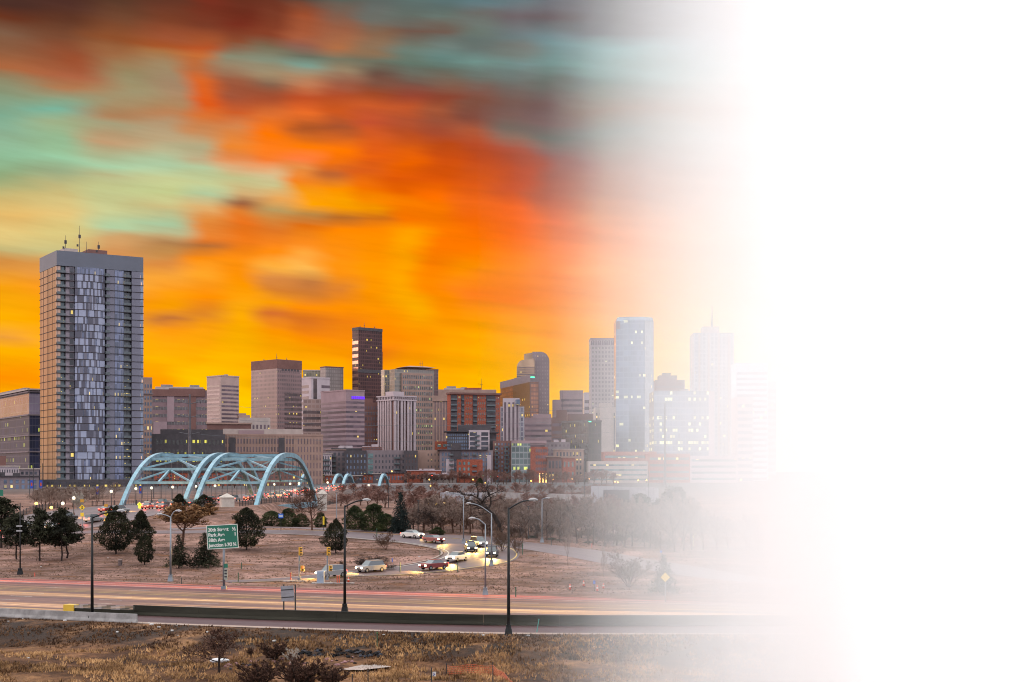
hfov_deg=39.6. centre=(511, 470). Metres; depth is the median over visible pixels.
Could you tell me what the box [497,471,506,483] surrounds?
bare tree
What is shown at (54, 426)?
window
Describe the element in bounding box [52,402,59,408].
window
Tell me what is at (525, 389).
office building
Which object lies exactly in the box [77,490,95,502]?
bare tree
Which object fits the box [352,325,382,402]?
office building
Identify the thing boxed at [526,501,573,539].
bare tree
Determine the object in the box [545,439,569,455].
office building
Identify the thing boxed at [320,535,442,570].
kerb
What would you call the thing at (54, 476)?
window
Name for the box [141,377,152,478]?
apartment tower
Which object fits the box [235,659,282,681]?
bare shrub
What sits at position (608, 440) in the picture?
apartment tower
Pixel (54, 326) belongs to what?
window
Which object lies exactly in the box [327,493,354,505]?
bare tree
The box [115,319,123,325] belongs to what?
window
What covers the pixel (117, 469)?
window
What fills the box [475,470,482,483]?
bare tree
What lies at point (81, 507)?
warning sign
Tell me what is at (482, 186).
sky
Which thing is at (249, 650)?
bare shrub
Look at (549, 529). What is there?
bare shrub
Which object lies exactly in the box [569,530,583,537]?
bare shrub
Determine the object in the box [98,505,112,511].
car
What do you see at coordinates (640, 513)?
bare tree
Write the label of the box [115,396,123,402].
window
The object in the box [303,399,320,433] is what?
office building
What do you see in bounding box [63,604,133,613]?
crash cushion
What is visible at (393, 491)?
bare tree
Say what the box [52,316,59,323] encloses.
window
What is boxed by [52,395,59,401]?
window
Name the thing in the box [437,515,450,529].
bare shrub
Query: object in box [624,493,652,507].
evergreen tree
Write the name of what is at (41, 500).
bare tree
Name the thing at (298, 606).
road marking
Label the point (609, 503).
bare tree
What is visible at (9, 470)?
building
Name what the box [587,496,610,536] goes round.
bare tree
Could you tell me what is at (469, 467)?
brick building
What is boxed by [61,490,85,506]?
bare tree
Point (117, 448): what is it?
window
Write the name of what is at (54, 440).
window
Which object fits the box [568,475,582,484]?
bare tree
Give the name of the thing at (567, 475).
bare tree
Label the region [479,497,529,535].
bare tree
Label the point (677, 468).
shopping hall
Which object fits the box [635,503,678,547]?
bare tree
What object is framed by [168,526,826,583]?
road
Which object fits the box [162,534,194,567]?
spruce tree
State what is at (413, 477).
bare tree
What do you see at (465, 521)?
bare shrub
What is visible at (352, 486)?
bare tree
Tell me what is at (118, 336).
window
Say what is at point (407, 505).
bare tree
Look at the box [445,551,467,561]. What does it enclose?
car
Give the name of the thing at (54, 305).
window
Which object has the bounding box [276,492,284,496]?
car
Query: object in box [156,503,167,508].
car
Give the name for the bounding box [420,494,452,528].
bare tree
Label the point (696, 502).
bare tree
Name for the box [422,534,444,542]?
car
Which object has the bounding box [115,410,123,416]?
window
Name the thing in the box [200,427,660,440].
power line
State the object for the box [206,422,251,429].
office building
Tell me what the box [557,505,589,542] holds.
bare tree
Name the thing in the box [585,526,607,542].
bare shrub
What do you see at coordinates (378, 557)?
bare shrub
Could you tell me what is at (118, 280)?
window
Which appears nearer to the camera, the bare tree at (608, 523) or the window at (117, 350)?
the bare tree at (608, 523)
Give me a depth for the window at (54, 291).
641.51 m
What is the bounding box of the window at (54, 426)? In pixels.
[52,423,59,429]
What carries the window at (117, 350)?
in the apartment tower at (91, 348)
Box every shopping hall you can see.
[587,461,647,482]
[601,452,656,460]
[645,454,689,482]
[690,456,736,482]
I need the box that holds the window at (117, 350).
[115,347,123,353]
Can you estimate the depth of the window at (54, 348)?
641.51 m
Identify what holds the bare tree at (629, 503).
on the ground at (936, 540)
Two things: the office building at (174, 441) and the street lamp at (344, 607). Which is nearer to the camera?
the street lamp at (344, 607)
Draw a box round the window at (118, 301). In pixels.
[115,298,123,304]
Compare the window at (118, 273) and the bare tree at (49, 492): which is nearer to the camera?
the bare tree at (49, 492)
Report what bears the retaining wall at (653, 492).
on the ground at (936, 540)
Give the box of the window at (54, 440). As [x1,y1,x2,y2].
[52,438,59,443]
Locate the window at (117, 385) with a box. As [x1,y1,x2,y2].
[115,382,123,388]
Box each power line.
[200,413,663,425]
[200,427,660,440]
[208,402,663,412]
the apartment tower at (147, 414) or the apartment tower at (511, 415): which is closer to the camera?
the apartment tower at (147, 414)
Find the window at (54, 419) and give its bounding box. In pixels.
[52,416,59,422]
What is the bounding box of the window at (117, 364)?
[115,361,123,367]
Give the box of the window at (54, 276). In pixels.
[52,273,59,280]
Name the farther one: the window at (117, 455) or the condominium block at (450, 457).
the condominium block at (450, 457)
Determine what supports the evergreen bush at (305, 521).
on the ground at (936, 540)
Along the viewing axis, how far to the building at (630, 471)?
840.00 m
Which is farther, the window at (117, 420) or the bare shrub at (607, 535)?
the window at (117, 420)
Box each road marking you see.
[0,581,1018,613]
[0,588,913,614]
[19,580,1011,612]
[25,596,642,614]
[38,593,751,613]
[52,587,982,614]
[219,533,448,580]
[232,530,516,582]
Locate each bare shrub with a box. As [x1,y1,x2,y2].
[72,491,86,508]
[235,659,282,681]
[245,647,253,654]
[255,641,289,659]
[274,654,327,681]
[282,647,299,662]
[317,665,350,681]
[353,554,396,568]
[373,531,398,549]
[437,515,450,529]
[462,515,474,528]
[477,524,494,533]
[489,524,520,550]
[506,525,519,536]
[510,534,525,552]
[529,525,540,535]
[545,521,556,536]
[555,525,569,541]
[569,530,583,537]
[579,529,594,537]
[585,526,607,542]
[594,528,614,545]
[602,531,620,545]
[606,548,659,586]
[615,531,630,543]
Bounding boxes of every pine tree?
[0,496,32,547]
[0,512,32,558]
[14,507,58,560]
[41,507,84,560]
[44,518,84,557]
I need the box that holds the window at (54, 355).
[52,352,59,358]
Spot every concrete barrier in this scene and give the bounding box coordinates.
[0,608,137,622]
[133,605,1023,625]
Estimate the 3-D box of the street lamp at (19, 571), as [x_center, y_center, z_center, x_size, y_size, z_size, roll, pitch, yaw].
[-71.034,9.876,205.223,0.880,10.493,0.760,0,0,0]
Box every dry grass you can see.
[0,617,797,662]
[0,631,826,681]
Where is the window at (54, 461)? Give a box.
[52,459,59,465]
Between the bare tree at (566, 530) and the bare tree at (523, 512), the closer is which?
the bare tree at (566, 530)
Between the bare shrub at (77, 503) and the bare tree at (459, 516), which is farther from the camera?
the bare shrub at (77, 503)
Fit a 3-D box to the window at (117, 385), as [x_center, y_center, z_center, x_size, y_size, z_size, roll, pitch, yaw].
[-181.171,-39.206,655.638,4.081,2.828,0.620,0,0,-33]
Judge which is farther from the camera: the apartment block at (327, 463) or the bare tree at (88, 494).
the apartment block at (327, 463)
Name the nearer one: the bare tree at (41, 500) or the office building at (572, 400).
the bare tree at (41, 500)
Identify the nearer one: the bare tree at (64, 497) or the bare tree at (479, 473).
the bare tree at (64, 497)
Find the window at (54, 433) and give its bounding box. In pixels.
[52,431,59,436]
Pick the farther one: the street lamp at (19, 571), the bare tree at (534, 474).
the bare tree at (534, 474)
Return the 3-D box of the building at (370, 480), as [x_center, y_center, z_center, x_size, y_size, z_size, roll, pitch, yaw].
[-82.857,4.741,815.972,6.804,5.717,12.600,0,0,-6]
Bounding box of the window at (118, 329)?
[115,326,123,332]
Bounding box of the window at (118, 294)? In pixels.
[115,291,123,297]
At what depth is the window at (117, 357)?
655.44 m
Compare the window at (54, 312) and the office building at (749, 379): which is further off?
the office building at (749, 379)
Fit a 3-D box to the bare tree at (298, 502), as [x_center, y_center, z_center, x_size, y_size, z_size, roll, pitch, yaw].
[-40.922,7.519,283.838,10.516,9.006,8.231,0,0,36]
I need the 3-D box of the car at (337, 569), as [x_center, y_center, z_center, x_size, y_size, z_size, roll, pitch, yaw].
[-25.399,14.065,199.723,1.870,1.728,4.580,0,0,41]
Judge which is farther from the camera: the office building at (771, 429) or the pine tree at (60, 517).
the office building at (771, 429)
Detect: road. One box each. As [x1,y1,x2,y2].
[0,483,453,535]
[0,578,1023,625]
[73,530,519,582]
[137,615,1023,632]
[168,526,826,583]
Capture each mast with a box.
[388,471,388,507]
[584,461,584,496]
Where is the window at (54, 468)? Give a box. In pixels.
[52,466,59,472]
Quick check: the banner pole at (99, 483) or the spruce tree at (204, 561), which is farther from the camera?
the banner pole at (99, 483)
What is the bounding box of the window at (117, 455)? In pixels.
[115,453,123,458]
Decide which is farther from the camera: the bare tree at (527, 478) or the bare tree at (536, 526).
the bare tree at (527, 478)
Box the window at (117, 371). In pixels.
[115,368,123,374]
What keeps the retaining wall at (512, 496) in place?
on the ground at (936, 540)
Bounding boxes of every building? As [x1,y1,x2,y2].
[0,388,40,478]
[0,456,19,475]
[0,472,39,488]
[18,468,39,474]
[39,479,157,486]
[152,385,206,433]
[152,429,224,478]
[154,472,226,485]
[206,374,238,422]
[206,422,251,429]
[223,429,322,483]
[228,470,298,485]
[237,413,269,428]
[251,357,301,428]
[302,377,329,428]
[303,370,319,376]
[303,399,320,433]
[320,366,343,390]
[320,389,364,452]
[325,475,336,482]
[331,446,370,450]
[337,475,349,482]
[350,475,362,482]
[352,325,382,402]
[362,444,381,450]
[362,474,373,482]
[365,398,377,446]
[372,473,383,482]
[376,391,416,450]
[381,370,389,395]
[384,473,403,482]
[390,366,433,450]
[406,469,441,482]
[423,473,455,482]
[427,369,438,395]
[432,396,446,449]
[435,441,446,449]
[438,379,495,395]
[457,459,482,482]
[500,375,538,417]
[511,440,547,481]
[517,352,548,413]
[524,414,550,446]
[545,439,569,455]
[546,456,562,482]
[551,400,566,441]
[552,390,582,416]
[561,420,601,481]
[561,457,575,482]
[567,414,592,420]
[583,392,588,413]
[589,338,613,413]
[614,317,653,451]
[649,389,713,455]
[654,373,684,390]
[730,363,767,480]
[731,397,752,481]
[768,381,776,478]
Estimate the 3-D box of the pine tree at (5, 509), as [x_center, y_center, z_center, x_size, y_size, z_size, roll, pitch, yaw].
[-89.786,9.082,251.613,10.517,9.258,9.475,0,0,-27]
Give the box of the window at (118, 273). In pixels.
[115,270,123,276]
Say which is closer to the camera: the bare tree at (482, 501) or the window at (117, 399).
the bare tree at (482, 501)
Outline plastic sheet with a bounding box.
[210,658,228,662]
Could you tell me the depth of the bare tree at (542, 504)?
279.18 m
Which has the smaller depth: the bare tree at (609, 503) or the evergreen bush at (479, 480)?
the bare tree at (609, 503)
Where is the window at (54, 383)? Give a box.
[52,380,59,387]
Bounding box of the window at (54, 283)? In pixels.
[52,280,59,287]
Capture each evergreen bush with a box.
[260,510,279,525]
[276,508,298,526]
[291,513,310,526]
[312,512,327,526]
[341,505,364,529]
[353,503,387,530]
[373,513,393,531]
[426,527,444,534]
[474,478,482,485]
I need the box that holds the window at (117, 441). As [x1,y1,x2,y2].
[115,439,123,444]
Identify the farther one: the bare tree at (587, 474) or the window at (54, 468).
the bare tree at (587, 474)
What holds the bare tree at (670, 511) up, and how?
on the ground at (936, 540)
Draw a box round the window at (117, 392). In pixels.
[115,389,123,395]
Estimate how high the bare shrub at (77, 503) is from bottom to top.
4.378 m
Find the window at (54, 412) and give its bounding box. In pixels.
[52,409,59,415]
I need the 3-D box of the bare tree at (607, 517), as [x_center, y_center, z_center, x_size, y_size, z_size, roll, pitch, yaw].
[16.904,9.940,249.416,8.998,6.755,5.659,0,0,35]
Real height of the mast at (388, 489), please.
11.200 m
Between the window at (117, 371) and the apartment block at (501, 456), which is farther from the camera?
the apartment block at (501, 456)
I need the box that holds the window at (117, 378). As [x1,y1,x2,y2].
[115,375,123,381]
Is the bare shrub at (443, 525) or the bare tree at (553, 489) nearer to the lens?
the bare shrub at (443, 525)
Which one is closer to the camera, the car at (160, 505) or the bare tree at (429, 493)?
the car at (160, 505)
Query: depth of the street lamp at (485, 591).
171.60 m
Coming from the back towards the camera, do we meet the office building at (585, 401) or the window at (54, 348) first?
the office building at (585, 401)
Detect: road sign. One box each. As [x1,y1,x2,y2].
[206,524,238,588]
[281,584,295,609]
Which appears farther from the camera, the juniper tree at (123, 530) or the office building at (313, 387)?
the office building at (313, 387)
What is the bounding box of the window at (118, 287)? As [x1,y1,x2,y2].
[115,284,123,290]
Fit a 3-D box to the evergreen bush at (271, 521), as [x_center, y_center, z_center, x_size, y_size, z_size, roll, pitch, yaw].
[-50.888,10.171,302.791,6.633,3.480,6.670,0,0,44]
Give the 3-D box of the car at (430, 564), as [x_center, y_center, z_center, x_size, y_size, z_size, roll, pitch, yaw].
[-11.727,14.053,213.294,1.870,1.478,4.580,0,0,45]
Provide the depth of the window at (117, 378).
655.44 m
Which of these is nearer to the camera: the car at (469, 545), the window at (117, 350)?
the car at (469, 545)
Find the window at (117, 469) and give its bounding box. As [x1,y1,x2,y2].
[115,467,123,472]
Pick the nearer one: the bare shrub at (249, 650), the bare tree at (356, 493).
the bare shrub at (249, 650)
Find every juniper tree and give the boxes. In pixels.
[93,505,133,553]
[129,510,156,539]
[132,533,155,564]
[171,493,190,506]
[193,494,216,508]
[231,507,266,549]
[318,518,347,552]
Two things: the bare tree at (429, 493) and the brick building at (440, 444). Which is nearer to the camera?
the bare tree at (429, 493)
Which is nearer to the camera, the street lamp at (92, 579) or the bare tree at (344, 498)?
the street lamp at (92, 579)
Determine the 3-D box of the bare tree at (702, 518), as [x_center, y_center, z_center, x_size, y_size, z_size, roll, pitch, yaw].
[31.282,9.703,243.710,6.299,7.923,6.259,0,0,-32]
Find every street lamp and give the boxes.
[16,503,22,574]
[88,509,125,617]
[156,509,181,581]
[341,498,370,611]
[444,491,464,543]
[466,502,493,565]
[469,517,487,594]
[505,498,537,634]
[540,497,549,542]
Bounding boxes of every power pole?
[179,394,200,479]
[658,402,671,486]
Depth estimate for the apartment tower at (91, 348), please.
649.91 m
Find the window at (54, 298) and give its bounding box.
[52,294,59,301]
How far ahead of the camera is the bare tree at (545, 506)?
278.48 m
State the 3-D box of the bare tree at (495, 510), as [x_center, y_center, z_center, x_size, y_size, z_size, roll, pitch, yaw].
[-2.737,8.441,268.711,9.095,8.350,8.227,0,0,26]
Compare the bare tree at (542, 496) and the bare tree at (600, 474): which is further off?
the bare tree at (600, 474)
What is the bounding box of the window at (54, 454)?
[52,452,59,458]
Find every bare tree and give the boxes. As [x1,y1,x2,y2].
[24,487,45,505]
[31,492,52,506]
[40,485,61,509]
[40,488,64,508]
[45,485,63,490]
[50,492,69,501]
[56,487,73,503]
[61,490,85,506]
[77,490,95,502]
[81,485,92,495]
[84,486,109,505]
[106,482,122,497]
[182,627,243,672]
[283,486,326,529]
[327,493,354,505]
[330,494,361,508]
[336,483,347,492]
[348,483,359,494]
[350,491,368,504]
[357,486,373,505]
[360,483,372,490]
[369,488,387,504]
[379,492,395,507]
[381,484,391,492]
[387,489,398,503]
[390,506,421,529]
[393,488,408,500]
[395,502,413,511]
[397,495,424,504]
[403,496,424,505]
[405,482,414,490]
[405,490,423,501]
[407,474,416,480]
[408,500,425,519]
[408,508,443,531]
[411,486,433,496]
[411,507,441,533]
[415,472,425,482]
[418,490,432,497]
[419,498,442,528]
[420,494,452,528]
[428,482,443,491]
[431,493,469,532]
[436,473,446,480]
[441,488,456,492]
[444,475,455,482]
[446,480,505,538]
[446,504,469,531]
[448,469,456,482]
[450,495,481,533]
[452,470,466,482]
[453,492,478,525]
[464,485,477,492]
[469,511,488,534]
[473,493,518,536]
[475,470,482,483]
[475,493,508,528]
[477,505,505,534]
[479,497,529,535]
[481,468,490,484]
[489,492,518,515]
[490,470,500,483]
[494,485,508,491]
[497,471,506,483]
[499,508,539,536]
[500,473,511,483]
[502,502,537,539]
[509,482,523,491]
[511,473,520,481]
[515,469,524,483]
[515,496,543,531]
[518,473,532,482]
[520,492,535,501]
[521,510,550,537]
[522,468,531,483]
[523,484,533,492]
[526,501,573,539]
[529,470,536,482]
[529,499,544,525]
[533,499,555,527]
[534,484,547,492]
[535,473,550,482]
[536,493,556,500]
[540,487,562,493]
[543,482,554,489]
[547,471,565,482]
[548,475,556,484]
[549,495,585,541]
[550,502,586,541]
[552,488,570,493]
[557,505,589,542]
[560,471,571,484]
[561,514,573,556]
[566,484,579,491]
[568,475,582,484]
[570,495,581,506]
[570,496,608,543]
[574,486,590,493]
[574,504,612,544]
[579,490,601,534]
[581,472,592,480]
[587,469,599,481]
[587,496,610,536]
[589,509,629,545]
[591,497,617,523]
[597,470,607,484]
[598,469,615,483]
[600,546,607,576]
[602,493,621,509]
[603,506,635,544]
[608,472,619,483]
[609,495,623,527]
[610,502,621,536]
[612,512,645,546]
[613,502,642,545]
[615,498,640,541]
[626,496,662,546]
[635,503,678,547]
[643,499,682,550]
[649,499,688,551]
[659,495,681,540]
[665,502,697,550]
[669,492,693,543]
[675,503,706,549]
[681,504,715,549]
[682,498,704,543]
[699,515,737,549]
[707,514,743,549]
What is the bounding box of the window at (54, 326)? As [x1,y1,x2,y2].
[52,323,59,330]
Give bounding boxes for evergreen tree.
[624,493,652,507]
[651,498,664,507]
[656,485,694,528]
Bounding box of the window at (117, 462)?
[115,460,123,465]
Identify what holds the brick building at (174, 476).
on the ground at (936, 540)
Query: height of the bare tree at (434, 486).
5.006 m
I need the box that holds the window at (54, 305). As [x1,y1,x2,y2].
[52,302,59,308]
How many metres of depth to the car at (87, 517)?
299.31 m
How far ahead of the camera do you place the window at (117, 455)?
655.44 m
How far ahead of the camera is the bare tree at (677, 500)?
253.47 m
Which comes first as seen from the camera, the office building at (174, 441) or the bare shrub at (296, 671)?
the bare shrub at (296, 671)
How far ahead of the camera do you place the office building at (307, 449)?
729.36 m
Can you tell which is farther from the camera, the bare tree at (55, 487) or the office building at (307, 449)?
the office building at (307, 449)
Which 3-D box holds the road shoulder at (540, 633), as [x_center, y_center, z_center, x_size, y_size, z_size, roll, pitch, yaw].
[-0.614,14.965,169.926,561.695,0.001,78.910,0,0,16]
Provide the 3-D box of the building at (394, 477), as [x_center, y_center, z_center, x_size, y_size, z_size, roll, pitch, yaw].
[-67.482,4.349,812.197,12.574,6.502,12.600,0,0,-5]
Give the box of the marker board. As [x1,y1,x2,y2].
[431,667,435,681]
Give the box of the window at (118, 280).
[115,277,123,283]
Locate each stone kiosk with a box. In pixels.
[219,493,234,506]
[317,490,326,510]
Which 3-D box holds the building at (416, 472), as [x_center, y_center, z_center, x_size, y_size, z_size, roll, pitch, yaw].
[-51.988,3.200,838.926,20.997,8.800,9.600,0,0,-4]
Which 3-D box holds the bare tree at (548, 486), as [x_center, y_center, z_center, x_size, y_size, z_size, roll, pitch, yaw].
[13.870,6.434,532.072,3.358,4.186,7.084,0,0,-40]
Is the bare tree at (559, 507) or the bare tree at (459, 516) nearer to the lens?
the bare tree at (559, 507)
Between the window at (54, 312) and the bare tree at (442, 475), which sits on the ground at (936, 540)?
the bare tree at (442, 475)
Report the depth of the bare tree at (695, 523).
243.47 m
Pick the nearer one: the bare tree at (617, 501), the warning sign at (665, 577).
the warning sign at (665, 577)
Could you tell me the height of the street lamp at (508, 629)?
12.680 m
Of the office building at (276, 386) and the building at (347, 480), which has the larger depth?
the office building at (276, 386)
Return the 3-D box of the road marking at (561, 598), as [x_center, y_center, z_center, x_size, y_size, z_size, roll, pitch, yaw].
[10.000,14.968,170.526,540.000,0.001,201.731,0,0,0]
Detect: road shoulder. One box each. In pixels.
[2,511,163,537]
[10,617,1023,633]
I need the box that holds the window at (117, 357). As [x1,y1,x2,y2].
[115,354,123,360]
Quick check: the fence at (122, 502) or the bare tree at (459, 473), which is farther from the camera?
the bare tree at (459, 473)
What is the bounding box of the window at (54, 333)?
[52,330,59,337]
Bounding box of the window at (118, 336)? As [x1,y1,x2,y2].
[115,333,123,339]
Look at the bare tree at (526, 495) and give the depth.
423.63 m
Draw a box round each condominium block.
[437,443,492,481]
[444,425,498,449]
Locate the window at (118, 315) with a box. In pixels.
[114,312,123,318]
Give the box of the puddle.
[340,665,390,669]
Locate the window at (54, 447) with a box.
[52,445,59,451]
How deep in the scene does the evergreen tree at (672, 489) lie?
287.01 m
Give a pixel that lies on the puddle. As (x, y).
(362, 667)
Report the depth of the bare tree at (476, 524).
272.45 m
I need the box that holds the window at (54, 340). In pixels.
[52,337,59,344]
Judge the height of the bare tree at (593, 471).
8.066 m
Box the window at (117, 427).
[115,425,123,430]
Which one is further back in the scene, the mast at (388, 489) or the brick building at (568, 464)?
the brick building at (568, 464)
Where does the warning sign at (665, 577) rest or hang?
on the road at (61, 594)
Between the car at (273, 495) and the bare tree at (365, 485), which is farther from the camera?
the bare tree at (365, 485)
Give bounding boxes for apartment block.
[323,453,332,481]
[325,449,345,474]
[345,451,366,474]
[367,450,404,473]
[404,451,417,482]
[417,450,439,469]
[493,441,510,481]
[552,449,584,481]
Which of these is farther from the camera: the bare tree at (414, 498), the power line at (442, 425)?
the power line at (442, 425)
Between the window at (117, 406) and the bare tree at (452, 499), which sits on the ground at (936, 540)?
the bare tree at (452, 499)
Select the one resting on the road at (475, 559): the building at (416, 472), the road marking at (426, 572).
the road marking at (426, 572)
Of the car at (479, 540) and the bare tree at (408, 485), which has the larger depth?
the bare tree at (408, 485)
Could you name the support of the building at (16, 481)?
on the ground at (936, 540)
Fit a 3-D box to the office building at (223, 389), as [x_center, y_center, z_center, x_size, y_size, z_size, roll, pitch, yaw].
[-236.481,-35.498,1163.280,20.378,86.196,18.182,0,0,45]
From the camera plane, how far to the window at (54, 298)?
641.51 m
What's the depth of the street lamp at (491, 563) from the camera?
217.41 m
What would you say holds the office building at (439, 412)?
on the ground at (936, 540)
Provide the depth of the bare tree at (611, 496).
285.83 m
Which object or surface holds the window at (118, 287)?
in the apartment tower at (91, 348)
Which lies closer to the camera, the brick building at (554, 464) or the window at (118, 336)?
the window at (118, 336)
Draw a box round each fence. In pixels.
[19,502,60,515]
[92,500,153,505]
[239,497,347,507]
[446,662,511,681]
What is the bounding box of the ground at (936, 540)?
[0,472,1023,681]
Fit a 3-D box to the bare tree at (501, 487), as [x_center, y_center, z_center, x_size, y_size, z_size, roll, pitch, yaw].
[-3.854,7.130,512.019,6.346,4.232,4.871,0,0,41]
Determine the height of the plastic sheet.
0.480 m
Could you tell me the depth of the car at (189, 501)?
352.22 m
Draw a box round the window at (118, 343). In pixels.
[115,340,123,346]
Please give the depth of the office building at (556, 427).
1150.00 m
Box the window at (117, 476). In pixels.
[115,474,123,478]
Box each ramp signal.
[298,547,303,579]
[326,547,331,579]
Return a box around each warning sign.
[79,499,84,526]
[661,573,669,601]
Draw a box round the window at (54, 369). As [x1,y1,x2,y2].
[52,366,59,372]
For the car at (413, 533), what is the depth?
265.14 m
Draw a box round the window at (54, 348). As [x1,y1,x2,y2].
[52,345,59,351]
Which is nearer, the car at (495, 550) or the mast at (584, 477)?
the car at (495, 550)
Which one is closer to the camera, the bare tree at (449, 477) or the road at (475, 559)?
the road at (475, 559)
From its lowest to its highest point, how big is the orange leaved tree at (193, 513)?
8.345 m
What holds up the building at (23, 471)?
on the ground at (936, 540)
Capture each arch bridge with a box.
[119,453,317,508]
[298,474,389,486]
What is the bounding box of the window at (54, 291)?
[52,287,59,294]
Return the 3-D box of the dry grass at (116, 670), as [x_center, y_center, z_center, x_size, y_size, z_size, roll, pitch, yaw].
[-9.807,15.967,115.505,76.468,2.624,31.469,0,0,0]
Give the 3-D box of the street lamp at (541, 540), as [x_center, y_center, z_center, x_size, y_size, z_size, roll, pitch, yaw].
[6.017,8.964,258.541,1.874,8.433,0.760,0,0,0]
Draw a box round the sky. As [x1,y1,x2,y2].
[0,0,1023,471]
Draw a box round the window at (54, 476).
[52,474,59,478]
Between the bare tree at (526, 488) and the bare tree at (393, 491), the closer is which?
the bare tree at (393, 491)
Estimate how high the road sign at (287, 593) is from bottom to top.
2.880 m
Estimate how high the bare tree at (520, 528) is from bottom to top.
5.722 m
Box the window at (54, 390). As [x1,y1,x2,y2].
[52,388,59,394]
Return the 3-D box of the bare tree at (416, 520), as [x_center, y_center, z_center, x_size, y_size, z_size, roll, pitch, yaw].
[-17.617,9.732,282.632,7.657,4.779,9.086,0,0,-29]
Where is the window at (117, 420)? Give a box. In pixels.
[115,418,123,423]
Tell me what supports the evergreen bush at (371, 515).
on the ground at (936, 540)
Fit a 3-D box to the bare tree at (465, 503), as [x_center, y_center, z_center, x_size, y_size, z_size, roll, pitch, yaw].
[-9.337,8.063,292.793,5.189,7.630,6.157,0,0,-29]
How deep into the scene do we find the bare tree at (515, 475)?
717.09 m
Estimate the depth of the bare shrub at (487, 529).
277.11 m
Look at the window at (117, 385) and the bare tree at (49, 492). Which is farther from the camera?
the window at (117, 385)
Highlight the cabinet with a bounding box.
[311,571,332,583]
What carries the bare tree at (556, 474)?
on the ground at (936, 540)
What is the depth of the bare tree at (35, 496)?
336.84 m
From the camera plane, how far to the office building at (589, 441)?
903.84 m
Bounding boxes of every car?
[66,512,77,518]
[83,514,103,521]
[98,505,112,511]
[113,505,129,512]
[141,503,153,508]
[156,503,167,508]
[157,499,169,504]
[185,499,192,503]
[243,495,252,499]
[268,492,275,497]
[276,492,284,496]
[315,564,346,577]
[355,559,386,572]
[400,530,423,537]
[419,559,448,569]
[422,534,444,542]
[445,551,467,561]
[464,541,477,551]
[469,536,487,546]
[486,545,498,556]
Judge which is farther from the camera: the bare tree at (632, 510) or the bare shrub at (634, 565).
the bare tree at (632, 510)
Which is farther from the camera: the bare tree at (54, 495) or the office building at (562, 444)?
the office building at (562, 444)
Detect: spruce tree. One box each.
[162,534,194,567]
[184,532,222,568]
[386,491,412,533]
[644,554,680,594]
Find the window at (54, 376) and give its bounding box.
[52,373,59,379]
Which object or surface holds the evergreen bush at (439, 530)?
on the ground at (936, 540)
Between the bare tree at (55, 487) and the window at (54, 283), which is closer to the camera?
the bare tree at (55, 487)
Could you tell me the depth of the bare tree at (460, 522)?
281.58 m
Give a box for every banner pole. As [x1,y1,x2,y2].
[30,463,33,492]
[39,463,42,493]
[96,470,99,493]
[139,471,142,497]
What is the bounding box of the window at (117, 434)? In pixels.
[115,432,123,437]
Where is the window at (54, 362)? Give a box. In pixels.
[52,359,59,365]
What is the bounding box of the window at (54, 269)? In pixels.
[52,266,59,273]
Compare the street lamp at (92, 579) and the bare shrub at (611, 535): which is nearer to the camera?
the street lamp at (92, 579)
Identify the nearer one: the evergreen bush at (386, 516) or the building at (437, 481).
the evergreen bush at (386, 516)
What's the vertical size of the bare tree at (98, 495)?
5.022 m
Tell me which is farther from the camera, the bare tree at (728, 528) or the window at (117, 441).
the window at (117, 441)
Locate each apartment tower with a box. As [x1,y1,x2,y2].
[39,226,143,478]
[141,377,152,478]
[446,392,501,440]
[500,398,523,440]
[593,403,615,451]
[690,313,733,455]
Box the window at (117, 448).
[115,446,123,451]
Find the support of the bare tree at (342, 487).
on the ground at (936, 540)
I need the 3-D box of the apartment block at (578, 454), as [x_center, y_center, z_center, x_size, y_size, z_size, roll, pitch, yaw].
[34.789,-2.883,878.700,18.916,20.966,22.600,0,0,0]
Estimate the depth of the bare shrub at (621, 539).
252.99 m
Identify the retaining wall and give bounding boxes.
[440,493,481,500]
[482,492,590,506]
[591,486,658,503]
[603,490,628,505]
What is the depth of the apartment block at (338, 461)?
862.87 m
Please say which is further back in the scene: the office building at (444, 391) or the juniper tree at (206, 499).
the office building at (444, 391)
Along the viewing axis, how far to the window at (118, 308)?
655.44 m
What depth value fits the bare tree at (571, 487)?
529.78 m
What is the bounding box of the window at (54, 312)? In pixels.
[52,309,59,315]
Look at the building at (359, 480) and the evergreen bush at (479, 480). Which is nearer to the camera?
the evergreen bush at (479, 480)
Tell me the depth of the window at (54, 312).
641.51 m
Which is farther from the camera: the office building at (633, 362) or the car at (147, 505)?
the office building at (633, 362)
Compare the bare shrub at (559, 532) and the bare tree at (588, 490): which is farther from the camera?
the bare tree at (588, 490)
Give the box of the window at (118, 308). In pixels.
[114,305,123,311]
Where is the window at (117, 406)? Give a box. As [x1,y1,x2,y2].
[115,403,123,409]
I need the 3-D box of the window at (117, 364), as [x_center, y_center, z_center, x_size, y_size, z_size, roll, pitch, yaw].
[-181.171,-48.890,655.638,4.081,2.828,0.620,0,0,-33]
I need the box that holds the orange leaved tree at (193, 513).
[153,502,218,549]
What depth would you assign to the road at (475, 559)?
233.79 m

